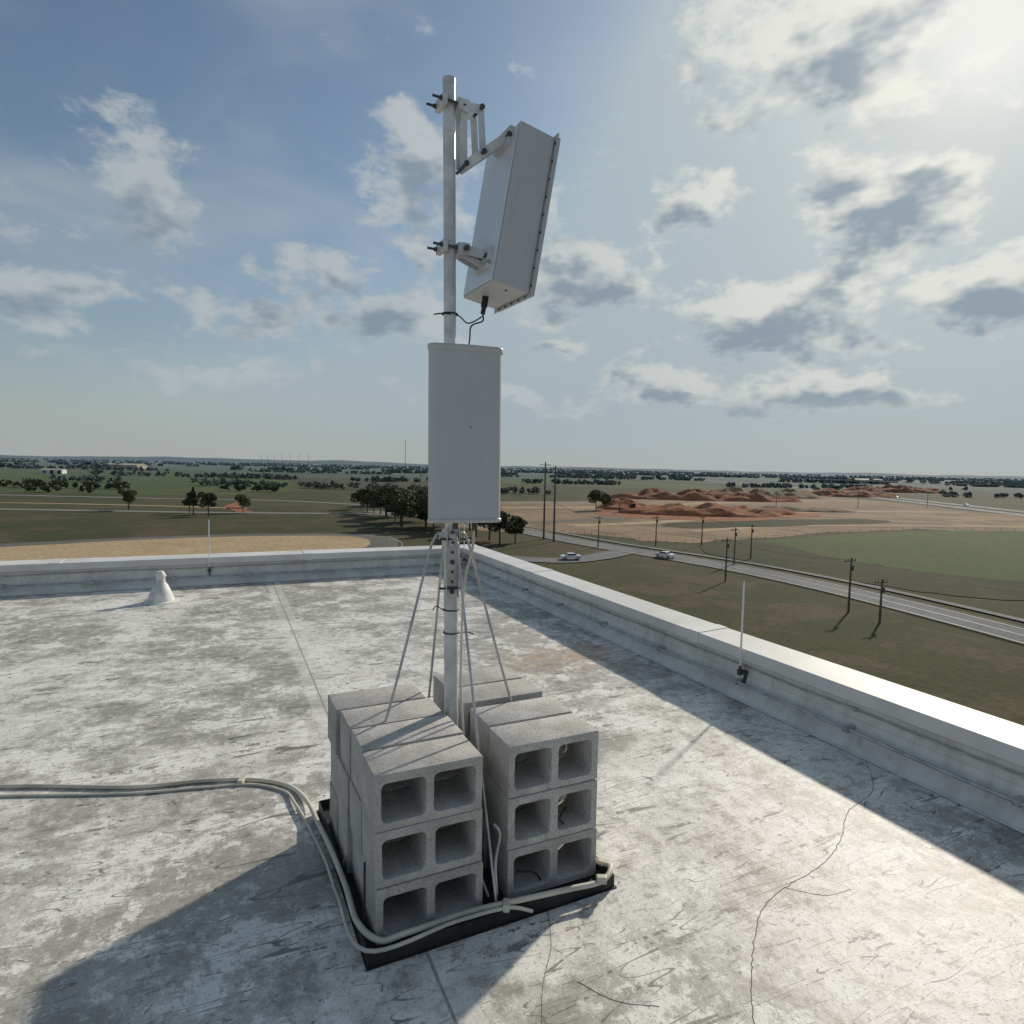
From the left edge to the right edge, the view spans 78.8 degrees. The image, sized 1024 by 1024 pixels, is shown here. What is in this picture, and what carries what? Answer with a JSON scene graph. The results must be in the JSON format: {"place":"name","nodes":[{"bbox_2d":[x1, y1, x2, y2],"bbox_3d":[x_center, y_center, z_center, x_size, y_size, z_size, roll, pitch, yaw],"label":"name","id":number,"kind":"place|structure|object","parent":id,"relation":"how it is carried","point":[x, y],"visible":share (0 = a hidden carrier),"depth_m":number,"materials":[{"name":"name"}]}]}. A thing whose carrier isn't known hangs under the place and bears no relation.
{"place":"outdoors","nodes":[
{"label":"outdoors","id":0,"kind":"place"},
{"bbox_2d":[0,502,245,508],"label":"dirt path","id":1,"kind":"structure","parent":0,"point":[120,504],"depth_m":267.62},
{"bbox_2d":[0,536,369,560],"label":"sand field","id":2,"kind":"structure","parent":0,"point":[171,546],"depth_m":142.84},
{"bbox_2d":[0,533,398,547],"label":"gravel track","id":3,"kind":"structure","parent":0,"point":[377,541],"depth_m":159.64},
{"bbox_2d":[0,508,416,517],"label":"road","id":4,"kind":"structure","parent":0,"point":[194,512],"depth_m":238.77,"materials":[{"name":"asphalt"}]},
{"bbox_2d":[0,494,634,504],"bbox_3d":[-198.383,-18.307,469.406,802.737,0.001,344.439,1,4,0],"label":"road","id":5,"kind":"structure","parent":0,"point":[234,499],"depth_m":319.15,"materials":[{"name":"asphalt"}]},
{"bbox_2d":[433,666,521,720],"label":"concrete block","id":6,"kind":"object","parent":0,"point":[487,675],"depth_m":3.15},
{"bbox_2d":[0,458,1023,725],"bbox_3d":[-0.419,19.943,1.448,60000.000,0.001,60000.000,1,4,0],"label":"ground","id":7,"kind":"structure","parent":0,"point":[966,668],"depth_m":116.34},
{"bbox_2d":[39,469,66,473],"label":"walls","id":8,"kind":"structure","parent":7,"relation":"on","point":[54,471],"depth_m":753.30,"materials":[{"name":"white paint"}]},
{"bbox_2d":[117,489,135,510],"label":"oak tree","id":9,"kind":"object","parent":7,"relation":"on","point":[130,494],"visible":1,"depth_m":238.96,"materials":[{"name":"green plant"}]},
{"bbox_2d":[0,469,297,494],"bbox_3d":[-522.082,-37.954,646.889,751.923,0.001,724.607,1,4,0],"label":"pasture","id":10,"kind":"structure","parent":7,"relation":"on","point":[171,483],"depth_m":492.29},
{"bbox_2d":[0,477,365,505],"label":"tree line","id":11,"kind":"object","parent":7,"relation":"on","point":[28,484],"visible":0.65,"depth_m":401.00,"materials":[{"name":"green plant"}]},
{"bbox_2d":[181,492,199,512],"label":"oak tree","id":12,"kind":"object","parent":7,"relation":"on","point":[185,502],"visible":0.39,"depth_m":234.68,"materials":[{"name":"green plant"}]},
{"bbox_2d":[188,487,198,514],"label":"pine tree","id":13,"kind":"object","parent":7,"relation":"on","point":[193,500],"visible":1,"depth_m":227.82,"materials":[{"name":"green plant"}]},
{"bbox_2d":[197,492,217,515],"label":"oak tree","id":14,"kind":"object","parent":7,"relation":"on","point":[209,498],"visible":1,"depth_m":222.68,"materials":[{"name":"green plant"}]},
{"bbox_2d":[224,502,252,511],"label":"dirt mound","id":15,"kind":"object","parent":7,"relation":"on","point":[232,506],"depth_m":266.38,"materials":[{"name":"red soil"}]},
{"bbox_2d":[234,494,250,512],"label":"oak tree","id":16,"kind":"object","parent":7,"relation":"on","point":[242,499],"visible":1,"depth_m":239.57,"materials":[{"name":"green plant"}]},
{"bbox_2d":[350,488,362,508],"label":"oak tree","id":17,"kind":"object","parent":7,"relation":"on","point":[356,496],"visible":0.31,"depth_m":270.27,"materials":[{"name":"green plant"}]},
{"bbox_2d":[359,487,377,511],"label":"oak tree","id":18,"kind":"object","parent":7,"relation":"on","point":[363,492],"visible":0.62,"depth_m":256.71,"materials":[{"name":"green plant"}]},
{"bbox_2d":[367,486,388,513],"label":"oak tree","id":19,"kind":"object","parent":7,"relation":"on","point":[369,493],"visible":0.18,"depth_m":244.76,"materials":[{"name":"green plant"}]},
{"bbox_2d":[369,485,399,518],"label":"oak tree","id":20,"kind":"object","parent":7,"relation":"on","point":[383,490],"visible":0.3,"depth_m":226.74,"materials":[{"name":"green plant"}]},
{"bbox_2d":[379,489,410,510],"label":"oak tree","id":21,"kind":"object","parent":7,"relation":"on","point":[398,492],"visible":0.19,"depth_m":210.65,"materials":[{"name":"green plant"}]},
{"bbox_2d":[382,494,416,528],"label":"oak tree","id":22,"kind":"object","parent":7,"relation":"on","point":[397,503],"visible":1,"depth_m":190.33,"materials":[{"name":"green plant"}]},
{"bbox_2d":[388,499,416,525],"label":"oak tree","id":23,"kind":"object","parent":7,"relation":"on","point":[390,508],"visible":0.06,"depth_m":201.54,"materials":[{"name":"green plant"}]},
{"bbox_2d":[395,487,416,515],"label":"oak tree","id":24,"kind":"object","parent":7,"relation":"on","point":[406,490],"visible":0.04,"depth_m":237.89,"materials":[{"name":"green plant"}]},
{"bbox_2d":[410,492,427,526],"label":"oak tree","id":25,"kind":"object","parent":7,"relation":"on","point":[425,494],"visible":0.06,"depth_m":202.73,"materials":[{"name":"green plant"}]},
{"bbox_2d":[410,490,427,520],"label":"oak tree","id":26,"kind":"object","parent":7,"relation":"on","point":[418,493],"visible":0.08,"depth_m":219.69,"materials":[{"name":"green plant"}]},
{"bbox_2d":[415,504,427,527],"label":"oak tree","id":27,"kind":"object","parent":7,"relation":"on","point":[421,516],"visible":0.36,"depth_m":195.55,"materials":[{"name":"green plant"}]},
{"bbox_2d":[416,497,433,530],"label":"oak tree","id":28,"kind":"object","parent":7,"relation":"on","point":[422,501],"visible":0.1,"depth_m":187.91,"materials":[{"name":"green plant"}]},
{"bbox_2d":[477,510,507,539],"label":"oak tree","id":29,"kind":"object","parent":7,"relation":"on","point":[481,524],"visible":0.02,"depth_m":166.16,"materials":[{"name":"green plant"}]},
{"bbox_2d":[49,473,946,494],"bbox_3d":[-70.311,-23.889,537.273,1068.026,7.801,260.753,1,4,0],"label":"tree line","id":30,"kind":"object","parent":7,"relation":"on","point":[316,484],"visible":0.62,"depth_m":482.60,"materials":[{"name":"green plant"}]},
{"bbox_2d":[486,510,520,543],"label":"oak tree","id":31,"kind":"object","parent":7,"relation":"on","point":[505,523],"visible":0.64,"depth_m":159.54,"materials":[{"name":"green plant"}]},
{"bbox_2d":[0,457,1023,487],"bbox_3d":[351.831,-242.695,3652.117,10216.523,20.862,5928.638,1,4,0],"label":"tree line","id":32,"kind":"object","parent":7,"relation":"on","point":[973,482],"visible":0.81,"depth_m":2052.93,"materials":[{"name":"green plant"}]},
{"bbox_2d":[505,515,527,542],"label":"oak tree","id":33,"kind":"object","parent":7,"relation":"on","point":[521,522],"visible":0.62,"depth_m":163.04,"materials":[{"name":"green plant"}]},
{"bbox_2d":[12,464,1023,497],"bbox_3d":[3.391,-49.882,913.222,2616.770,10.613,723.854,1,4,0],"label":"tree line","id":34,"kind":"object","parent":7,"relation":"on","point":[98,470],"visible":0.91,"depth_m":785.24,"materials":[{"name":"green plant"}]},
{"bbox_2d":[540,462,550,538],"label":"utility pole","id":35,"kind":"object","parent":7,"relation":"on","point":[544,502],"visible":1,"depth_m":173.04,"materials":[{"name":"brown wood"}]},
{"bbox_2d":[550,466,560,541],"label":"utility pole","id":36,"kind":"object","parent":7,"relation":"on","point":[554,505],"visible":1,"depth_m":167.10,"materials":[{"name":"brown wood"}]},
{"bbox_2d":[587,489,608,510],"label":"oak tree","id":37,"kind":"object","parent":7,"relation":"on","point":[595,495],"visible":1,"depth_m":294.81,"materials":[{"name":"green plant"}]},
{"bbox_2d":[597,497,659,509],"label":"dirt mound","id":38,"kind":"object","parent":7,"relation":"on","point":[612,504],"visible":0.53,"depth_m":310.08,"materials":[{"name":"brown soil"}]},
{"bbox_2d":[500,479,779,490],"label":"pasture","id":39,"kind":"structure","parent":7,"relation":"on","point":[651,484],"depth_m":781.58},
{"bbox_2d":[363,511,1022,643],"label":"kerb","id":40,"kind":"structure","parent":7,"relation":"on","point":[824,591],"depth_m":99.18,"materials":[{"name":"concrete"}]},
{"bbox_2d":[610,487,801,501],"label":"dirt mound","id":41,"kind":"object","parent":7,"relation":"on","point":[656,493],"visible":0.9,"depth_m":419.37,"materials":[{"name":"red soil"}]},
{"bbox_2d":[722,538,730,581],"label":"utility pole","id":42,"kind":"object","parent":7,"relation":"on","point":[727,544],"visible":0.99,"depth_m":112.77,"materials":[{"name":"brown wood"}]},
{"bbox_2d":[731,528,738,563],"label":"utility pole","id":43,"kind":"object","parent":7,"relation":"on","point":[734,544],"visible":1,"depth_m":133.72,"materials":[{"name":"brown wood"}]},
{"bbox_2d":[458,493,1023,542],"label":"construction site","id":44,"kind":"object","parent":7,"relation":"on","point":[533,517],"visible":0.58,"depth_m":263.64},
{"bbox_2d":[618,502,782,516],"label":"dirt mound","id":45,"kind":"object","parent":44,"relation":"on","point":[709,509],"visible":0.85,"depth_m":277.29,"materials":[{"name":"red soil"}]},
{"bbox_2d":[594,509,822,520],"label":"red clay pad","id":46,"kind":"object","parent":44,"relation":"on","point":[607,512],"visible":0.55,"depth_m":267.47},
{"bbox_2d":[618,499,637,509],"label":"excavator","id":47,"kind":"object","parent":46,"relation":"on","point":[633,505],"visible":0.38,"depth_m":290.72,"materials":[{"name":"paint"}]},
{"bbox_2d":[699,486,825,498],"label":"dirt mound","id":48,"kind":"object","parent":44,"relation":"on","point":[785,492],"visible":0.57,"depth_m":487.88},
{"bbox_2d":[662,519,890,527],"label":"topsoil strip","id":49,"kind":"object","parent":44,"relation":"on","point":[771,523],"visible":1,"depth_m":243.24,"materials":[{"name":"brown soil"}]},
{"bbox_2d":[748,524,754,558],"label":"utility pole","id":50,"kind":"object","parent":7,"relation":"on","point":[752,529],"visible":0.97,"depth_m":142.65,"materials":[{"name":"brown wood"}]},
{"bbox_2d":[727,505,797,514],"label":"dirt mound","id":51,"kind":"object","parent":7,"relation":"on","point":[780,511],"visible":0.28,"depth_m":297.51,"materials":[{"name":"brown soil"}]},
{"bbox_2d":[527,527,1019,543],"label":"wire fence","id":52,"kind":"object","parent":7,"relation":"on","point":[728,538],"visible":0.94,"depth_m":186.70,"materials":[{"name":"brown wood"}]},
{"bbox_2d":[749,505,857,512],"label":"dirt mound","id":53,"kind":"object","parent":7,"relation":"on","point":[816,509],"visible":0.65,"depth_m":324.07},
{"bbox_2d":[845,557,855,612],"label":"utility pole","id":54,"kind":"object","parent":7,"relation":"on","point":[849,591],"visible":1,"depth_m":89.85,"materials":[{"name":"brown wood"}]},
{"bbox_2d":[801,488,903,497],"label":"dirt mound","id":55,"kind":"object","parent":7,"relation":"on","point":[864,493],"visible":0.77,"depth_m":545.10,"materials":[{"name":"brown soil"}]},
{"bbox_2d":[699,542,1023,599],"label":"rough grass","id":56,"kind":"structure","parent":7,"relation":"on","point":[929,582],"depth_m":125.67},
{"bbox_2d":[706,480,1023,512],"bbox_3d":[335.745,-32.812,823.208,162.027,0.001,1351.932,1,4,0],"label":"highway","id":57,"kind":"structure","parent":7,"relation":"on","point":[935,502],"depth_m":437.82,"materials":[{"name":"asphalt"}]},
{"bbox_2d":[874,579,887,622],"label":"utility pole","id":58,"kind":"object","parent":7,"relation":"on","point":[881,593],"visible":1,"depth_m":83.93,"materials":[{"name":"brown wood"}]},
{"bbox_2d":[843,483,940,493],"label":"dirt mound","id":59,"kind":"object","parent":7,"relation":"on","point":[888,488],"visible":0.77,"depth_m":705.63,"materials":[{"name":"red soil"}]},
{"bbox_2d":[762,531,1023,581],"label":"pasture","id":60,"kind":"structure","parent":7,"relation":"on","point":[998,555],"depth_m":166.37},
{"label":"walls","id":61,"kind":"object","parent":7,"relation":"on","visible":0},
{"bbox_2d":[0,572,1023,1023],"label":"roof","id":62,"kind":"structure","parent":61,"relation":"on","point":[720,818],"depth_m":2.77,"materials":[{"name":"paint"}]},
{"bbox_2d":[142,571,179,604],"bbox_3d":[-4.200,0.888,7.450,0.400,0.366,0.400,1,4,0],"label":"roof vent","id":63,"kind":"object","parent":62,"relation":"on","point":[161,593],"visible":1,"depth_m":7.38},
{"bbox_2d":[0,776,612,953],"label":"cable conduit","id":64,"kind":"object","parent":62,"relation":"on","point":[505,905],"visible":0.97,"depth_m":2.45,"materials":[{"name":"plastic"}]},
{"bbox_2d":[317,75,616,971],"bbox_3d":[-0.230,-0.134,2.673,1.017,3.268,1.070,-1,5,-26],"label":"antenna mount","id":65,"kind":"object","parent":62,"relation":"on","point":[449,537],"visible":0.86,"depth_m":2.55,"materials":[{"name":"grey metal"}]},
{"bbox_2d":[330,781,337,844],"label":"concrete block","id":66,"kind":"object","parent":65,"relation":"on","point":[333,810],"depth_m":2.81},
{"bbox_2d":[331,745,340,797],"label":"concrete block","id":67,"kind":"object","parent":66,"relation":"on","point":[334,768],"depth_m":2.81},
{"bbox_2d":[328,683,424,754],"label":"concrete block","id":68,"kind":"object","parent":67,"relation":"on","point":[338,703],"depth_m":2.84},
{"bbox_2d":[338,804,352,873],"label":"concrete block","id":69,"kind":"object","parent":65,"relation":"on","point":[345,839],"depth_m":2.58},
{"bbox_2d":[338,757,351,825],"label":"concrete block","id":70,"kind":"object","parent":69,"relation":"on","point":[344,778],"depth_m":2.59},
{"bbox_2d":[340,698,443,776],"bbox_3d":[-0.519,0.965,2.700,0.406,0.203,0.200,-1,5,-26],"label":"concrete block","id":71,"kind":"object","parent":70,"relation":"on","point":[357,718],"depth_m":2.66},
{"bbox_2d":[353,837,362,903],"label":"concrete block","id":72,"kind":"object","parent":65,"relation":"on","point":[357,868],"depth_m":2.44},
{"bbox_2d":[350,780,455,854],"bbox_3d":[-0.432,1.187,2.524,0.406,0.203,0.200,-1,5,-26],"label":"concrete block","id":73,"kind":"object","parent":72,"relation":"on","point":[355,815],"depth_m":2.42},
{"bbox_2d":[351,714,462,797],"bbox_3d":[-0.423,0.981,2.513,0.406,0.203,0.200,-1,5,-26],"label":"concrete block","id":74,"kind":"object","parent":73,"relation":"on","point":[378,737],"depth_m":2.47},
{"bbox_2d":[363,860,482,946],"bbox_3d":[-0.336,1.409,2.346,0.406,0.203,0.200,-1,5,-26],"label":"concrete block","id":75,"kind":"object","parent":65,"relation":"on","point":[395,908],"depth_m":2.29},
{"bbox_2d":[362,808,482,889],"bbox_3d":[-0.337,1.203,2.333,0.405,0.203,0.200,-1,5,-26],"label":"concrete block","id":76,"kind":"object","parent":75,"relation":"on","point":[425,848],"depth_m":2.28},
{"bbox_2d":[361,735,482,832],"bbox_3d":[-0.335,0.997,2.314,0.406,0.203,0.200,-1,5,-26],"label":"concrete block","id":77,"kind":"object","parent":76,"relation":"on","point":[423,797],"depth_m":2.27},
{"bbox_2d":[427,342,502,529],"bbox_3d":[-0.218,-0.294,2.575,0.304,0.730,0.303,0,3,-17],"label":"panel antenna","id":78,"kind":"object","parent":65,"relation":"attached to","point":[464,424],"visible":1,"depth_m":2.43,"materials":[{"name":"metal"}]},
{"bbox_2d":[482,815,487,867],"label":"concrete block","id":79,"kind":"object","parent":65,"relation":"on","point":[484,848],"depth_m":2.61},
{"bbox_2d":[482,769,565,817],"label":"concrete block","id":80,"kind":"object","parent":79,"relation":"on","point":[519,807],"depth_m":2.62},
{"bbox_2d":[470,696,571,772],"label":"concrete block","id":81,"kind":"object","parent":80,"relation":"on","point":[488,717],"depth_m":2.71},
{"bbox_2d":[426,92,560,343],"bbox_3d":[-0.104,-1.150,2.630,0.506,1.071,0.346,-1,5,-28],"label":"panel antenna","id":82,"kind":"object","parent":65,"relation":"attached to","point":[500,257],"visible":0.96,"depth_m":2.55,"materials":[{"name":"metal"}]},
{"bbox_2d":[487,827,596,898],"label":"concrete block","id":83,"kind":"object","parent":65,"relation":"on","point":[558,861],"depth_m":2.53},
{"bbox_2d":[487,777,596,849],"bbox_3d":[0.124,1.195,2.570,0.406,0.203,0.200,-1,5,-25],"label":"concrete block","id":84,"kind":"object","parent":83,"relation":"on","point":[535,820],"depth_m":2.51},
{"bbox_2d":[488,713,598,797],"bbox_3d":[0.128,0.989,2.557,0.405,0.203,0.200,-1,5,-25],"label":"concrete block","id":85,"kind":"object","parent":84,"relation":"on","point":[545,765],"depth_m":2.51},
{"bbox_2d":[0,560,1023,833],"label":"base flashing","id":86,"kind":"object","parent":62,"relation":"on","point":[996,808],"visible":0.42,"depth_m":4.85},
{"bbox_2d":[207,520,211,574],"bbox_3d":[-4.144,0.497,8.525,0.050,0.800,0.080,-1,5,-25],"label":"lightning rod","id":87,"kind":"object","parent":86,"relation":"on","point":[209,570],"visible":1,"depth_m":8.50,"materials":[{"name":"metal"}]},
{"bbox_2d":[737,580,747,682],"bbox_3d":[1.738,0.901,4.661,0.080,0.800,0.050,-1,5,-25],"label":"lightning rod","id":88,"kind":"object","parent":86,"relation":"on","point":[740,671],"visible":0.94,"depth_m":4.65,"materials":[{"name":"metal"}]},
{"bbox_2d":[0,553,1023,787],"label":"parapet wall","id":89,"kind":"structure","parent":62,"relation":"on","point":[952,754],"depth_m":5.34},
{"bbox_2d":[0,544,1023,766],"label":"coping","id":90,"kind":"object","parent":89,"relation":"on","point":[1000,738],"visible":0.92,"depth_m":4.85,"materials":[{"name":"metal"}]},
{"bbox_2d":[0,556,1023,807],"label":"conductor cable","id":91,"kind":"object","parent":89,"relation":"attached to","point":[1016,800],"visible":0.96,"depth_m":5.00,"materials":[{"name":"metal"}]},
{"bbox_2d":[541,763,872,1023],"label":"roof cracks","id":92,"kind":"object","parent":62,"relation":"on","point":[755,933],"visible":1,"depth_m":2.27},
{"bbox_2d":[0,459,1023,492],"bbox_3d":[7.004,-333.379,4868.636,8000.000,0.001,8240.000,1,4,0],"label":"field","id":93,"kind":"structure","parent":0,"point":[218,469],"depth_m":1229.27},
{"bbox_2d":[106,463,146,468],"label":"warehouse","id":94,"kind":"structure","parent":93,"relation":"on","point":[127,465],"depth_m":1233.80,"materials":[{"name":"paint"}]},
{"bbox_2d":[0,455,1023,478],"bbox_3d":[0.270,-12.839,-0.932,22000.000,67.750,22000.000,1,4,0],"label":"hills","id":95,"kind":"structure","parent":0,"point":[337,462],"depth_m":8353.46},
{"bbox_2d":[0,0,1023,476],"label":"sky","id":96,"kind":"structure","parent":0,"point":[780,235],"materials":[{"name":"blue"}]},
{"bbox_2d":[512,549,639,562],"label":"road","id":97,"kind":"structure","parent":0,"point":[604,555],"depth_m":137.79,"materials":[{"name":"asphalt"}]},
{"bbox_2d":[560,553,581,559],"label":"car","id":98,"kind":"object","parent":97,"relation":"on","point":[565,556],"visible":1,"depth_m":134.75,"materials":[{"name":"white paint"}]},
{"bbox_2d":[500,501,829,508],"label":"dirt path","id":99,"kind":"structure","parent":0,"point":[663,504],"depth_m":318.74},
{"bbox_2d":[362,511,1023,643],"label":"road","id":100,"kind":"structure","parent":0,"point":[912,607],"depth_m":103.90,"materials":[{"name":"asphalt"}]},
{"bbox_2d":[655,551,675,558],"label":"car","id":101,"kind":"object","parent":100,"relation":"on","point":[667,554],"visible":1,"depth_m":140.64,"materials":[{"name":"white paint"}]},
{"bbox_2d":[372,512,1018,641],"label":"road marking","id":102,"kind":"object","parent":100,"relation":"on","point":[801,585],"visible":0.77,"depth_m":103.73,"materials":[{"name":"paint"}]},
{"bbox_2d":[374,511,1023,635],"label":"road marking","id":103,"kind":"object","parent":100,"relation":"on","point":[821,585],"visible":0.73,"depth_m":105.73,"materials":[{"name":"white paint"}]},
{"bbox_2d":[526,528,1021,626],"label":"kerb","id":104,"kind":"structure","parent":100,"relation":"on","point":[822,580],"depth_m":110.61,"materials":[{"name":"concrete"}]},
{"bbox_2d":[424,465,1022,559],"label":"overhead wires","id":105,"kind":"object","parent":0,"point":[765,487],"visible":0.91,"depth_m":151.40,"materials":[{"name":"metal"}]},
{"bbox_2d":[539,517,949,524],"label":"dirt path","id":106,"kind":"structure","parent":0,"point":[640,518],"depth_m":250.53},
{"bbox_2d":[568,511,965,525],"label":"dirt path","id":107,"kind":"structure","parent":0,"point":[650,522],"depth_m":236.79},
{"bbox_2d":[525,526,1023,621],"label":"pavement","id":108,"kind":"structure","parent":0,"point":[967,607],"depth_m":115.78,"materials":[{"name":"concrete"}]},
{"bbox_2d":[689,525,1023,531],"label":"dirt path","id":109,"kind":"structure","parent":0,"point":[715,529],"depth_m":241.41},
{"bbox_2d":[699,480,1023,515],"bbox_3d":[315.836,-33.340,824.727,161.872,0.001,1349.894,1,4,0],"label":"highway","id":110,"kind":"structure","parent":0,"point":[1000,512],"depth_m":406.99,"materials":[{"name":"asphalt"}]},
{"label":"concrete block","id":111,"kind":"object","parent":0,"visible":0},
{"bbox_2d":[458,678,541,741],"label":"concrete block","id":112,"kind":"object","parent":111,"relation":"on","point":[489,694],"depth_m":2.94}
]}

